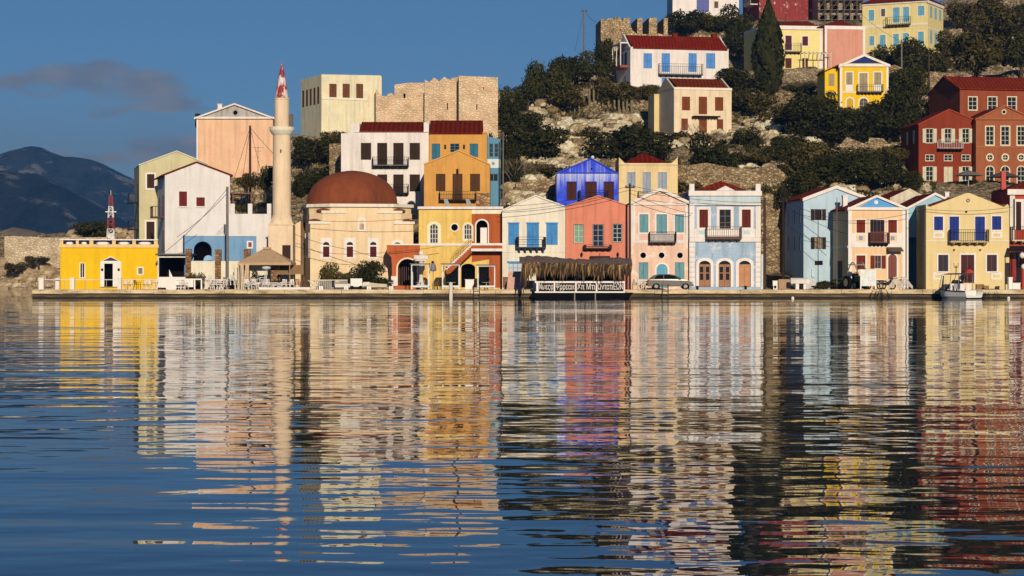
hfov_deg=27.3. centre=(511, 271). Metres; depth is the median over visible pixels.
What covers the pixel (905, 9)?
door
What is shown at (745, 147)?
undergrowth
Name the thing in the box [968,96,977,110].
window
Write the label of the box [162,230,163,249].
window
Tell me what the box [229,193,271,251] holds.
village house
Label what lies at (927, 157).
window
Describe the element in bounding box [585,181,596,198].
door
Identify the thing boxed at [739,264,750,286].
door leaf
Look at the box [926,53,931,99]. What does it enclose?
utility pole
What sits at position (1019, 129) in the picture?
window
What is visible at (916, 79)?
tree
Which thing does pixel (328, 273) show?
potted shrub
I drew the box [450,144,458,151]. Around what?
window
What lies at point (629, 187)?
utility pole
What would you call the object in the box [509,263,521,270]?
door
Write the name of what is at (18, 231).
shore cliff
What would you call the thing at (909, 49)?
tree
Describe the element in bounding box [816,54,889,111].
hill house
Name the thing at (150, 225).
door
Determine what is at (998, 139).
hill house
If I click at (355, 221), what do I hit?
power cable
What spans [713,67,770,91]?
bush
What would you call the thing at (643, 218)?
window
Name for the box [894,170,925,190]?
bush
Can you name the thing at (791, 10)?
hill house
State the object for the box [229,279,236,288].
chair
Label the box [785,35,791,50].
door
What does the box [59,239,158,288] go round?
quay building
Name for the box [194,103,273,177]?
village house
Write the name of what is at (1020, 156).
round window
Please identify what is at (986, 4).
bush
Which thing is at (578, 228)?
window
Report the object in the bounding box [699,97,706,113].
door
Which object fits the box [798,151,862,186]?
tree
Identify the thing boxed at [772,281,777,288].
meter cabinet
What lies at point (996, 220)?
window
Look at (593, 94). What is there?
cactus
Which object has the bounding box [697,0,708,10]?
door
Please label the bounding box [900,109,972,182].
hill house
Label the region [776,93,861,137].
tree
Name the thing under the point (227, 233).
lamp pole
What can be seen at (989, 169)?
window
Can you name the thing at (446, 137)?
village house
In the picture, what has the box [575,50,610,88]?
tree
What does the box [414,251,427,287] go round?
gate column
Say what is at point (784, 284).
panel
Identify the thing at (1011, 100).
window
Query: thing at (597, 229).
door
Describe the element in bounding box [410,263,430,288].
glass enclosure
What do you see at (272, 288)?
curb wall
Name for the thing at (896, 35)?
window
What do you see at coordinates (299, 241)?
boundary wall
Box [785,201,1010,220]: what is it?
power cable
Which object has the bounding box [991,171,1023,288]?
village house
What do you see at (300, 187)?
bush
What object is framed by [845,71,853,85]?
window
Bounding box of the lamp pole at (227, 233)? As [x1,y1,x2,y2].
[226,187,228,288]
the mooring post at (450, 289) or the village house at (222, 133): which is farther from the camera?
the village house at (222, 133)
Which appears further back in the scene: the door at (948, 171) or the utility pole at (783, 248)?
the door at (948, 171)
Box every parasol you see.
[166,270,176,289]
[430,261,436,288]
[954,170,982,185]
[965,265,973,283]
[987,172,1019,177]
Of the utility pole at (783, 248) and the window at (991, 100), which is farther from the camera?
the window at (991, 100)
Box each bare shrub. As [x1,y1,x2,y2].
[504,157,531,182]
[680,124,704,137]
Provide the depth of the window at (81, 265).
228.57 m
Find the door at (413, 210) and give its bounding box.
[407,200,415,218]
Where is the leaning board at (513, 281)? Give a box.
[507,271,524,288]
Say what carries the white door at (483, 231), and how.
in the village house at (469, 237)
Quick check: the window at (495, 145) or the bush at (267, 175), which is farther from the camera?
the window at (495, 145)
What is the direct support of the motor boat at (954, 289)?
on the sea
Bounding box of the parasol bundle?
[234,262,245,288]
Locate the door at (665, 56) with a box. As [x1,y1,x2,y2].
[662,53,669,71]
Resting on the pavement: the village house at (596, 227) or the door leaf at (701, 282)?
the village house at (596, 227)
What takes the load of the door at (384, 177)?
in the village house at (395, 155)
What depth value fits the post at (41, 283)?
221.04 m
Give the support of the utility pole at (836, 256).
on the pavement
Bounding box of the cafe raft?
[519,255,632,298]
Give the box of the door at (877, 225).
[869,219,884,241]
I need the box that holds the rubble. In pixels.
[500,99,931,206]
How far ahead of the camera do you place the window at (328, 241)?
230.81 m
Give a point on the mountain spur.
(34, 202)
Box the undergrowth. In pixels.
[504,100,923,208]
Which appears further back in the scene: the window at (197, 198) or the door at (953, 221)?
the window at (197, 198)
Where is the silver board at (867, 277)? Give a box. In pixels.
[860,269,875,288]
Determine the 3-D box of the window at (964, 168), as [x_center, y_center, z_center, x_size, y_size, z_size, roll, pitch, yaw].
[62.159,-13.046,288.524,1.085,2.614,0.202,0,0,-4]
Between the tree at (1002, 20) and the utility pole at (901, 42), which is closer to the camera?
the utility pole at (901, 42)
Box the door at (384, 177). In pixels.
[377,175,386,181]
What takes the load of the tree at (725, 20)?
on the hills
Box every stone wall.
[329,144,340,174]
[515,179,554,196]
[678,163,725,193]
[724,165,784,189]
[761,193,781,287]
[834,137,899,153]
[889,65,957,86]
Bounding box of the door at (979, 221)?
[974,216,985,239]
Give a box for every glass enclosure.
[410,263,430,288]
[441,263,461,288]
[476,264,496,288]
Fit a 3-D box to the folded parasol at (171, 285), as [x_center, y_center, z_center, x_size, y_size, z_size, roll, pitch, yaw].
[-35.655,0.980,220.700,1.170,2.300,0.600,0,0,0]
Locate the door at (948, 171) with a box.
[944,167,952,182]
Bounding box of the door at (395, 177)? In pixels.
[393,175,403,192]
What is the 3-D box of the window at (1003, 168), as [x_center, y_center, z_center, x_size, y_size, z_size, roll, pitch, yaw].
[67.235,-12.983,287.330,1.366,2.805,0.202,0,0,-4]
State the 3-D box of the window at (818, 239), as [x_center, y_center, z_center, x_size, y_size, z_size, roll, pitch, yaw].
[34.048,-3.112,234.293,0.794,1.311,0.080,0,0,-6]
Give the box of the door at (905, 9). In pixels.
[902,6,909,22]
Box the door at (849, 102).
[845,97,853,108]
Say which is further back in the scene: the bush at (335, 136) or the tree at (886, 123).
the tree at (886, 123)
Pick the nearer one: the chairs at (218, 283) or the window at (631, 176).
the chairs at (218, 283)
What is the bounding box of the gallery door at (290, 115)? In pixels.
[289,114,292,126]
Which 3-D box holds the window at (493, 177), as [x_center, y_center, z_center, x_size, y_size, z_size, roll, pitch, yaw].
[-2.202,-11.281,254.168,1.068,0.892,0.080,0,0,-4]
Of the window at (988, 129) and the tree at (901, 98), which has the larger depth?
the tree at (901, 98)
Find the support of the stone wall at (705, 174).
on the hills
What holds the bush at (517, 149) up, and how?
on the hills
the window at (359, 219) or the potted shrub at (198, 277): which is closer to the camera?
the potted shrub at (198, 277)
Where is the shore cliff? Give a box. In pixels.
[0,227,37,235]
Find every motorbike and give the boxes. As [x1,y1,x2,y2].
[864,280,885,288]
[877,277,895,288]
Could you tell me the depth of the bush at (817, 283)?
232.25 m
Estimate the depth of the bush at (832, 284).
229.48 m
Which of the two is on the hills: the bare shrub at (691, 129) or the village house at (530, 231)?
the bare shrub at (691, 129)
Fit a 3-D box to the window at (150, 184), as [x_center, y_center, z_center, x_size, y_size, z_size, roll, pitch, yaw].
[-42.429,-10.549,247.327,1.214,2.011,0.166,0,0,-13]
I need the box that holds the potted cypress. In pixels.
[249,269,264,288]
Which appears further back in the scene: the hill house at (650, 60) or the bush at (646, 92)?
the hill house at (650, 60)
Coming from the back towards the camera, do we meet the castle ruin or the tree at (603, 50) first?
the castle ruin
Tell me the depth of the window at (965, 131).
288.59 m
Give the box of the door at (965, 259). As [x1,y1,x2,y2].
[959,253,975,282]
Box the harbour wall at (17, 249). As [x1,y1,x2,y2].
[4,236,107,267]
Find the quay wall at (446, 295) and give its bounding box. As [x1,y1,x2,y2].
[32,293,1023,297]
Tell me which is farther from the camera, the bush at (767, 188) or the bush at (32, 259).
the bush at (32, 259)
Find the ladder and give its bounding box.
[662,284,668,297]
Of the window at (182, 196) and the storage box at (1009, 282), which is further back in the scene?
the window at (182, 196)
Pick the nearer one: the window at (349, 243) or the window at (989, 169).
the window at (349, 243)
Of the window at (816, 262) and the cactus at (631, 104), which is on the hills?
the cactus at (631, 104)
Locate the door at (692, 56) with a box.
[689,53,695,71]
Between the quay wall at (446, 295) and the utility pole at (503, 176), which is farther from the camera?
the utility pole at (503, 176)
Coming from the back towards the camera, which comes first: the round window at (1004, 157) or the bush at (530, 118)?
the bush at (530, 118)
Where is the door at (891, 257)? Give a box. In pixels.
[887,253,897,278]
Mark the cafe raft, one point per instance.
(570, 278)
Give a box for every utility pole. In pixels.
[249,126,251,197]
[502,133,503,208]
[581,9,586,57]
[625,183,634,288]
[763,197,765,288]
[779,197,787,278]
[836,224,836,288]
[899,40,904,67]
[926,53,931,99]
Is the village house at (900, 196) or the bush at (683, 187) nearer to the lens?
the village house at (900, 196)
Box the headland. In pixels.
[0,227,133,287]
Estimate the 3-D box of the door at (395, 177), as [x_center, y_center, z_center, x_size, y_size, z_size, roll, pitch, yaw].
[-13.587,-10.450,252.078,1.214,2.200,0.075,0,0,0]
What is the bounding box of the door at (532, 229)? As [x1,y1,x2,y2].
[527,223,538,246]
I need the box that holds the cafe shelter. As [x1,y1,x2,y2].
[155,254,196,287]
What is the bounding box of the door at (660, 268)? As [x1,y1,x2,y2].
[655,263,668,284]
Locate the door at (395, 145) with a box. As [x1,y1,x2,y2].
[393,143,403,163]
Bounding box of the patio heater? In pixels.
[262,266,270,278]
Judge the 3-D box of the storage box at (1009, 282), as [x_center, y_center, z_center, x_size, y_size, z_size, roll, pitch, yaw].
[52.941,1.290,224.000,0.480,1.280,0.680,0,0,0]
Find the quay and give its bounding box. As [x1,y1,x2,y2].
[32,289,1023,293]
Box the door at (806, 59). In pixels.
[802,58,807,67]
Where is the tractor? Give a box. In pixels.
[842,262,868,288]
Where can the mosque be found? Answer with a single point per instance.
(370, 199)
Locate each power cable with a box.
[165,190,225,251]
[295,218,414,221]
[295,234,386,257]
[296,246,439,253]
[502,190,836,220]
[517,186,781,205]
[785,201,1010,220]
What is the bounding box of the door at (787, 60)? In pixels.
[785,58,790,67]
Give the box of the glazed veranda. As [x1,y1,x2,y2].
[487,136,499,206]
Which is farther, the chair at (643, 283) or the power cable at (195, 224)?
the power cable at (195, 224)
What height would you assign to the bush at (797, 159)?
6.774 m
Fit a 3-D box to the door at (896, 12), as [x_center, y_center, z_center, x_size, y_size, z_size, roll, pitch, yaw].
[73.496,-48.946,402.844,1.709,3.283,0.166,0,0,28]
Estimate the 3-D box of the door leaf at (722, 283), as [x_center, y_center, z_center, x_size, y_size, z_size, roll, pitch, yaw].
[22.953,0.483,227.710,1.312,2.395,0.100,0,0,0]
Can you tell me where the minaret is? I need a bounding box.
[267,63,294,286]
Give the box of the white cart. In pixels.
[350,278,362,288]
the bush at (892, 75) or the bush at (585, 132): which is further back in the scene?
the bush at (892, 75)
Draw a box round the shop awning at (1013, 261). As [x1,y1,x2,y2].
[1007,246,1023,280]
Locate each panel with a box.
[778,279,790,288]
[806,279,815,288]
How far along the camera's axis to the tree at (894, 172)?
259.30 m
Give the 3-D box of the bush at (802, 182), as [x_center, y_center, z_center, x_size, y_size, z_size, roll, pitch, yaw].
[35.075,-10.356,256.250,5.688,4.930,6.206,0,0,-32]
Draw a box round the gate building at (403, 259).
[387,244,419,288]
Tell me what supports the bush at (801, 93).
on the hills
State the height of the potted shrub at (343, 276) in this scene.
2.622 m
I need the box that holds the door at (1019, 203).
[1013,199,1023,229]
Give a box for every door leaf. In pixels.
[699,264,709,286]
[719,264,729,286]
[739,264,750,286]
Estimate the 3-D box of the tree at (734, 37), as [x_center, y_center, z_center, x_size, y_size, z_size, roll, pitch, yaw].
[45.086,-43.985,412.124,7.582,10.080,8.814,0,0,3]
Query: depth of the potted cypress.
223.39 m
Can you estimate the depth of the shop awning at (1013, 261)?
226.20 m
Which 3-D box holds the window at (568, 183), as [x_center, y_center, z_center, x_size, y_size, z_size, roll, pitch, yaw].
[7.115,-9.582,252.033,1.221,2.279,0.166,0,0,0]
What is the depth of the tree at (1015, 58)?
355.31 m
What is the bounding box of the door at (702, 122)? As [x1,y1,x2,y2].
[699,119,706,132]
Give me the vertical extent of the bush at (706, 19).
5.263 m
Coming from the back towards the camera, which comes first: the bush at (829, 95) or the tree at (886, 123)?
the bush at (829, 95)
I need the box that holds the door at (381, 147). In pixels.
[377,143,386,163]
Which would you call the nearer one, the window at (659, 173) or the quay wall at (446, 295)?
the quay wall at (446, 295)
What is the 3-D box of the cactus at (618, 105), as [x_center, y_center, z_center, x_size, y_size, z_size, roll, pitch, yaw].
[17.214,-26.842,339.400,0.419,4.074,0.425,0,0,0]
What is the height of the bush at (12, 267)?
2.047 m
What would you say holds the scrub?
on the hills
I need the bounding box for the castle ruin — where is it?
[596,17,668,64]
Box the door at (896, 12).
[892,6,900,23]
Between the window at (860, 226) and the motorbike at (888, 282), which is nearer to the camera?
the motorbike at (888, 282)
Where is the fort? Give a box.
[301,74,497,137]
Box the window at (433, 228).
[427,221,440,242]
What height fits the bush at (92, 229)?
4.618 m
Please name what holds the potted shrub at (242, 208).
on the village house at (249, 223)
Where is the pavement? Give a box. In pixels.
[134,288,1023,292]
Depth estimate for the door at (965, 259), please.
227.62 m
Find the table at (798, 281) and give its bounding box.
[790,278,809,288]
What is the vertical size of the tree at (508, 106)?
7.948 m
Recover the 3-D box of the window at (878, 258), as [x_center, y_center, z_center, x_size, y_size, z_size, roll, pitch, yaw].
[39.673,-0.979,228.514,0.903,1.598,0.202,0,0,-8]
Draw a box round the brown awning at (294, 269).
[278,265,305,285]
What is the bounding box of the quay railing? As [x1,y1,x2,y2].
[44,279,157,288]
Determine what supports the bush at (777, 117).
on the hills
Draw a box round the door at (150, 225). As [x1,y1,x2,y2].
[145,220,155,238]
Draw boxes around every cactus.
[582,88,584,107]
[588,88,590,105]
[593,84,594,102]
[618,98,619,112]
[622,94,624,113]
[630,100,632,113]
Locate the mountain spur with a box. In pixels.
[0,171,131,233]
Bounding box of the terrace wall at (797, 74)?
[782,69,822,81]
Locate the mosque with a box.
[301,171,414,288]
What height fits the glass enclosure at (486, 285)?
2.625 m
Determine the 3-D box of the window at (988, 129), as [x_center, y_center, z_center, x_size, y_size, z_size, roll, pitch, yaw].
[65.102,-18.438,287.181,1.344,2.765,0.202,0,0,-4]
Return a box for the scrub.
[500,78,936,206]
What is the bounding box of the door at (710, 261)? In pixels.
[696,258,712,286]
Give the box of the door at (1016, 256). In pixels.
[1013,252,1020,287]
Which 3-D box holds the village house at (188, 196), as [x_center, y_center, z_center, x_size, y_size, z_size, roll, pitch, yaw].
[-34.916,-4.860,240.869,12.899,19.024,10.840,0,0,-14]
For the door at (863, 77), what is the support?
in the hill house at (860, 81)
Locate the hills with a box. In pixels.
[230,0,1023,277]
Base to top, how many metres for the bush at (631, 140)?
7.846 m
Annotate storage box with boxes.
[1007,277,1012,288]
[1012,283,1020,288]
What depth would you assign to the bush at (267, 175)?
249.59 m
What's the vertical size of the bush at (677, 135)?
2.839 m
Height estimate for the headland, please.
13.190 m
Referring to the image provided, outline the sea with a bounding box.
[0,289,1023,575]
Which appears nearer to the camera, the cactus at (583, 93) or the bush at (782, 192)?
the bush at (782, 192)
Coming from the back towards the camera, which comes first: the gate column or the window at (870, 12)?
the window at (870, 12)
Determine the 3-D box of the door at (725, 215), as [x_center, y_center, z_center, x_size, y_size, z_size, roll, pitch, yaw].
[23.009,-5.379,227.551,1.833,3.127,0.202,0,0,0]
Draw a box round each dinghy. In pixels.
[333,280,368,288]
[369,280,390,288]
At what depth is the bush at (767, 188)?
253.93 m
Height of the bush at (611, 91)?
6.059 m
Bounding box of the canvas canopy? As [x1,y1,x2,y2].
[237,247,295,288]
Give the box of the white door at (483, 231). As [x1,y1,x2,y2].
[480,228,486,242]
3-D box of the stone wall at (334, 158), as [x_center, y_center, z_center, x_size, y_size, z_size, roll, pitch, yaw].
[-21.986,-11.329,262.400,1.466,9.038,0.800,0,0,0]
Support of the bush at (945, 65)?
on the hills
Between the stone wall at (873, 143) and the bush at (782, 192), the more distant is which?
the stone wall at (873, 143)
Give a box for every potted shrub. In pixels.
[186,272,205,288]
[235,205,247,212]
[318,262,339,288]
[336,272,352,283]
[349,260,385,288]
[370,277,393,283]
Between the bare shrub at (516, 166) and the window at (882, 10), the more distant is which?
the window at (882, 10)
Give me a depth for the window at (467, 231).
229.58 m
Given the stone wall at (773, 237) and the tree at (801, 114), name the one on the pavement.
the stone wall at (773, 237)
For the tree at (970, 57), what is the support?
on the hills
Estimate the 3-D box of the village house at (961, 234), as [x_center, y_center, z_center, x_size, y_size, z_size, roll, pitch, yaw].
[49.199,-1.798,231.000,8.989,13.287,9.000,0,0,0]
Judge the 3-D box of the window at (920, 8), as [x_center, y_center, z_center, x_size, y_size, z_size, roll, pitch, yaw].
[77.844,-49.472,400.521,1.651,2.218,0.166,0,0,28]
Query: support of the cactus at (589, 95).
on the hills
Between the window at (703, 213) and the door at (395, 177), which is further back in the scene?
the door at (395, 177)
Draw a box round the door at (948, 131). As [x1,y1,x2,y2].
[944,128,951,142]
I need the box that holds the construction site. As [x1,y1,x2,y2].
[812,0,863,21]
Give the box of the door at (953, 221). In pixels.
[948,216,959,242]
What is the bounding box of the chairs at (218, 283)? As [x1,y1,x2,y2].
[209,277,225,288]
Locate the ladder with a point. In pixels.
(667, 289)
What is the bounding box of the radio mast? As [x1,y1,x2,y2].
[105,195,115,238]
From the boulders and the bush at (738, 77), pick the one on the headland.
the boulders
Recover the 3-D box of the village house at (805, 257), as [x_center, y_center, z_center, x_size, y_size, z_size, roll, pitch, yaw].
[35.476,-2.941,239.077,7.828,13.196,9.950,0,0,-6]
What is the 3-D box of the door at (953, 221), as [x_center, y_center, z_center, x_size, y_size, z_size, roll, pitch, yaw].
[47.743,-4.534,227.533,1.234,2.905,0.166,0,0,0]
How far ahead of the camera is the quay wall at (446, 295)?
220.31 m
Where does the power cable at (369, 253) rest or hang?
attached to the gate building at (403, 259)
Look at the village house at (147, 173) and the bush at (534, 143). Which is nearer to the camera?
the village house at (147, 173)
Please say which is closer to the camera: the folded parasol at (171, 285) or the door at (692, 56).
the folded parasol at (171, 285)
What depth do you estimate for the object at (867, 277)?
221.37 m
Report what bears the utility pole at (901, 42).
on the hills
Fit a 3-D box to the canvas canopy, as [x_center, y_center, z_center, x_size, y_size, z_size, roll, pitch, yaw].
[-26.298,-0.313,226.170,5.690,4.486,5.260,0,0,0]
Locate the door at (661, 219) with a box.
[655,213,668,240]
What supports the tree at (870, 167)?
on the hills
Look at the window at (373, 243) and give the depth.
231.60 m
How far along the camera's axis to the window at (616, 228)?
228.12 m
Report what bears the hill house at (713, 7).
on the hills
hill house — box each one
[612,33,728,86]
[657,77,731,135]
[667,0,738,22]
[743,0,811,21]
[744,20,864,70]
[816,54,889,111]
[861,0,944,56]
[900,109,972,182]
[927,75,1023,116]
[970,105,1023,182]
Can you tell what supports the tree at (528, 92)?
on the hills
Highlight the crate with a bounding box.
[975,284,983,288]
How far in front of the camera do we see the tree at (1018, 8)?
435.31 m
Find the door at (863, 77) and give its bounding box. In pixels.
[858,72,868,90]
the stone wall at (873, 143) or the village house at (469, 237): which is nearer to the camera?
the village house at (469, 237)
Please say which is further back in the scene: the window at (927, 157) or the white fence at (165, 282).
the window at (927, 157)
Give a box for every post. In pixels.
[39,278,44,288]
[55,278,60,288]
[70,278,74,288]
[117,278,121,288]
[449,282,452,297]
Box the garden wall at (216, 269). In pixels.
[185,249,279,288]
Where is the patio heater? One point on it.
(266, 267)
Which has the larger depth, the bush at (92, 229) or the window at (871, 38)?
the window at (871, 38)
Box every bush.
[2,262,26,273]
[24,255,49,266]
[69,220,115,236]
[235,173,254,192]
[248,165,272,202]
[291,168,315,197]
[306,166,328,188]
[319,130,345,143]
[497,122,568,159]
[498,111,545,130]
[501,138,523,160]
[535,164,570,175]
[542,86,587,113]
[555,126,602,138]
[581,124,677,161]
[592,77,635,107]
[617,85,659,103]
[655,131,689,139]
[678,180,702,190]
[686,131,745,167]
[696,10,725,33]
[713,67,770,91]
[730,86,756,110]
[730,127,764,147]
[732,90,779,115]
[742,152,771,164]
[749,183,789,194]
[753,103,796,123]
[760,135,799,164]
[770,135,810,148]
[773,185,792,215]
[774,165,823,195]
[778,140,830,173]
[780,83,815,92]
[790,91,811,103]
[791,280,829,288]
[810,90,838,110]
[811,285,828,288]
[821,143,858,162]
[822,279,842,288]
[841,146,885,162]
[867,44,897,65]
[876,146,909,164]
[889,67,913,90]
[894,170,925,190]
[921,52,953,71]
[934,30,965,56]
[945,180,977,183]
[961,0,1005,16]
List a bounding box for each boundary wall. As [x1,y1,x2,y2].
[295,221,304,286]
[648,94,658,130]
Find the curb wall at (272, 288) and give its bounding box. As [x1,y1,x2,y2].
[259,287,310,289]
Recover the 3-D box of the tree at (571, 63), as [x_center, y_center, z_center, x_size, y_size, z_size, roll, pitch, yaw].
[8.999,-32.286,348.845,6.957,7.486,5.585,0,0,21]
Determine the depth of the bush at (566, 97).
340.27 m
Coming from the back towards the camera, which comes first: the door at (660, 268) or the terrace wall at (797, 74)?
the terrace wall at (797, 74)
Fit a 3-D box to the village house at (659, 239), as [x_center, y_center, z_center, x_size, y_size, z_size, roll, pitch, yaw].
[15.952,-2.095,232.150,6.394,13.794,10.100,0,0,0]
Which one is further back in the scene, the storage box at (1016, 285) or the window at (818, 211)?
the window at (818, 211)
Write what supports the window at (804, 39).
in the hill house at (825, 46)
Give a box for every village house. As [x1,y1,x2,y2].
[127,151,208,238]
[150,147,256,288]
[183,234,256,288]
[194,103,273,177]
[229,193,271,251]
[341,122,429,218]
[418,199,502,288]
[424,150,489,206]
[429,120,487,161]
[502,195,564,288]
[555,156,618,205]
[565,195,628,288]
[615,153,677,203]
[627,188,688,288]
[682,181,762,288]
[785,185,866,288]
[830,195,906,288]
[881,188,920,203]
[900,192,949,288]
[916,193,1008,288]
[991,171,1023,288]
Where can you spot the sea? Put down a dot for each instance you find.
(510, 437)
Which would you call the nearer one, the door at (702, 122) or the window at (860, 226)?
the window at (860, 226)
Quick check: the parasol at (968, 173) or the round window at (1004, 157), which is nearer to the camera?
the parasol at (968, 173)
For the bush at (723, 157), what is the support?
on the hills
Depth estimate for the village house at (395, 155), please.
252.00 m
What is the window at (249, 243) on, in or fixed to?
in the village house at (203, 247)
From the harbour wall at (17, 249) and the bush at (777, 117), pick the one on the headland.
the harbour wall at (17, 249)
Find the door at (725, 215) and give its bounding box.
[717,207,733,235]
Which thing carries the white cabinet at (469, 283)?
on the quay
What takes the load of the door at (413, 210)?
in the village house at (395, 155)
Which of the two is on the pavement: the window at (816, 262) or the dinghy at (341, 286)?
the dinghy at (341, 286)
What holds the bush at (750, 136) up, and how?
on the hills
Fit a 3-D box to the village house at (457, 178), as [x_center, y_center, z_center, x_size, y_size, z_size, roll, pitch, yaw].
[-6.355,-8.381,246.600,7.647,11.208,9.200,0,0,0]
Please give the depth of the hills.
320.50 m
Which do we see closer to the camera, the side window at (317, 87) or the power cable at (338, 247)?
the power cable at (338, 247)
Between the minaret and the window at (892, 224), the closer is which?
the window at (892, 224)
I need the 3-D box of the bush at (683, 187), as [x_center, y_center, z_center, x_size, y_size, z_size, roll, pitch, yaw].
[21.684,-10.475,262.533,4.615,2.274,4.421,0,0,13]
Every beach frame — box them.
[888,277,903,288]
[897,277,912,288]
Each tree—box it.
[291,135,337,170]
[489,132,505,184]
[498,85,523,117]
[502,146,523,182]
[511,73,545,111]
[524,58,571,103]
[546,53,581,83]
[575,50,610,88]
[593,37,619,79]
[665,7,703,36]
[708,2,756,32]
[724,22,752,60]
[750,0,785,93]
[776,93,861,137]
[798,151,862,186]
[811,110,875,142]
[837,159,887,188]
[862,98,917,137]
[866,155,919,190]
[881,82,928,126]
[889,62,930,99]
[892,34,943,68]
[945,0,988,29]
[946,29,1023,76]
[960,4,1023,47]
[1003,27,1023,77]
[1011,2,1023,32]
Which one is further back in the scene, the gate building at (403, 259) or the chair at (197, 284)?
the gate building at (403, 259)
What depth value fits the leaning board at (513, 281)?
220.92 m
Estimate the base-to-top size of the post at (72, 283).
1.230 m
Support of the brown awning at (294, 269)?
on the pavement
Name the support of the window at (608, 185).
in the village house at (588, 177)
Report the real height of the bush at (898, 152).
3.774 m
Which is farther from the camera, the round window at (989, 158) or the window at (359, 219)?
the round window at (989, 158)
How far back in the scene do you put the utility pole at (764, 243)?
226.38 m
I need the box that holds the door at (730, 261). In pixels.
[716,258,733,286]
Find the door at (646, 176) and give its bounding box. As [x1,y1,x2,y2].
[642,172,650,192]
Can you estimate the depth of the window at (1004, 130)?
287.39 m
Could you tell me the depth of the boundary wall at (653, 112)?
330.44 m
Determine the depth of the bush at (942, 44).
391.45 m
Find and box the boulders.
[0,227,133,288]
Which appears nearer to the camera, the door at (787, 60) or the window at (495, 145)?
the window at (495, 145)
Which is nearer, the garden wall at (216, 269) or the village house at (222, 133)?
the garden wall at (216, 269)
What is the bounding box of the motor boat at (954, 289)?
[938,267,983,298]
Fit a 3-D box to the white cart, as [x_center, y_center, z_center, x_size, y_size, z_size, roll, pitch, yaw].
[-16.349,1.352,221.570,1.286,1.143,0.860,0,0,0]
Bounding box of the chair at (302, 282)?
[298,279,304,286]
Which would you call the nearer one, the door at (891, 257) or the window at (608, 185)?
the door at (891, 257)
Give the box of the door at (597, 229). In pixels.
[592,224,603,245]
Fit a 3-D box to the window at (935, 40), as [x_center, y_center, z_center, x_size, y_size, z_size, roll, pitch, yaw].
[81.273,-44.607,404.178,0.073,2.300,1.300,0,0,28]
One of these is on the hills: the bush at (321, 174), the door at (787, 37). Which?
the bush at (321, 174)
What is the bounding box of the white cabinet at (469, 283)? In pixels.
[465,279,473,288]
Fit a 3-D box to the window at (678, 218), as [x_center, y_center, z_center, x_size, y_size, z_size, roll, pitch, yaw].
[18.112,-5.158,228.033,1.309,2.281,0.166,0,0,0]
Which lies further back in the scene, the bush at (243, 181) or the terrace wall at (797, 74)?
the terrace wall at (797, 74)
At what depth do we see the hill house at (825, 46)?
393.20 m
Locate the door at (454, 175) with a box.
[453,174,461,198]
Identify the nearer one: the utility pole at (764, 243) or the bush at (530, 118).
the utility pole at (764, 243)
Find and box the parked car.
[647,274,693,288]
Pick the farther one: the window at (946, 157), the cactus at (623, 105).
the cactus at (623, 105)
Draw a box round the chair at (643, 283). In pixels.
[639,279,645,288]
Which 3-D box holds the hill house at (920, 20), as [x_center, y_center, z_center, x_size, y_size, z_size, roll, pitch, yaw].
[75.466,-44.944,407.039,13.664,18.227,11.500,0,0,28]
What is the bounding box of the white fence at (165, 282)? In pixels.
[158,279,201,288]
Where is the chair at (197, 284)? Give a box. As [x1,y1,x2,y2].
[189,282,200,288]
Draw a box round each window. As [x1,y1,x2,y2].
[79,263,84,277]
[137,267,143,274]
[145,173,155,189]
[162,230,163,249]
[178,191,187,207]
[195,197,205,207]
[247,241,252,248]
[302,87,318,106]
[321,238,331,258]
[344,238,354,258]
[358,218,365,231]
[368,238,378,258]
[391,240,403,244]
[427,221,440,242]
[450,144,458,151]
[462,222,472,240]
[489,144,492,156]
[490,174,497,180]
[494,144,497,156]
[566,181,576,199]
[574,224,583,242]
[604,181,613,199]
[612,224,621,242]
[627,172,635,187]
[638,213,649,233]
[658,172,666,188]
[673,213,684,233]
[697,207,710,229]
[739,207,753,229]
[801,35,808,46]
[815,209,821,219]
[815,237,821,248]
[815,261,822,264]
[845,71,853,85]
[855,219,865,233]
[855,254,866,270]
[858,97,868,107]
[867,9,874,21]
[868,35,874,46]
[873,71,881,85]
[874,255,881,268]
[879,34,886,47]
[880,8,885,17]
[887,219,897,233]
[892,33,899,46]
[902,32,908,41]
[917,5,924,16]
[917,31,924,44]
[925,155,933,160]
[926,128,933,142]
[926,166,933,181]
[933,215,943,231]
[934,8,936,18]
[934,32,936,43]
[937,253,949,272]
[944,155,952,160]
[961,155,969,160]
[962,128,969,142]
[962,166,969,181]
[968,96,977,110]
[985,126,994,145]
[985,166,994,180]
[985,253,997,272]
[986,153,993,160]
[987,96,997,109]
[991,215,1002,230]
[1000,126,1009,145]
[1000,166,1009,182]
[1001,153,1008,160]
[1007,96,1016,109]
[1016,126,1023,145]
[1017,153,1023,160]
[1017,166,1023,182]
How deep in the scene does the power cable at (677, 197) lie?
226.13 m
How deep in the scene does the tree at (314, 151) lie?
281.68 m
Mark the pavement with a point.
(523, 289)
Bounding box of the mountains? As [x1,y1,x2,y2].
[0,146,133,226]
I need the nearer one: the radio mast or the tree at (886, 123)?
the tree at (886, 123)
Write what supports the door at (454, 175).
in the village house at (457, 178)
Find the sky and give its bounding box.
[0,0,945,179]
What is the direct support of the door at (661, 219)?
in the village house at (659, 239)
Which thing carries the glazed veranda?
attached to the village house at (446, 137)
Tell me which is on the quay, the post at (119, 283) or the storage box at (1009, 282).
the post at (119, 283)
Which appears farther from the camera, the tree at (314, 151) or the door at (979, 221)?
the tree at (314, 151)

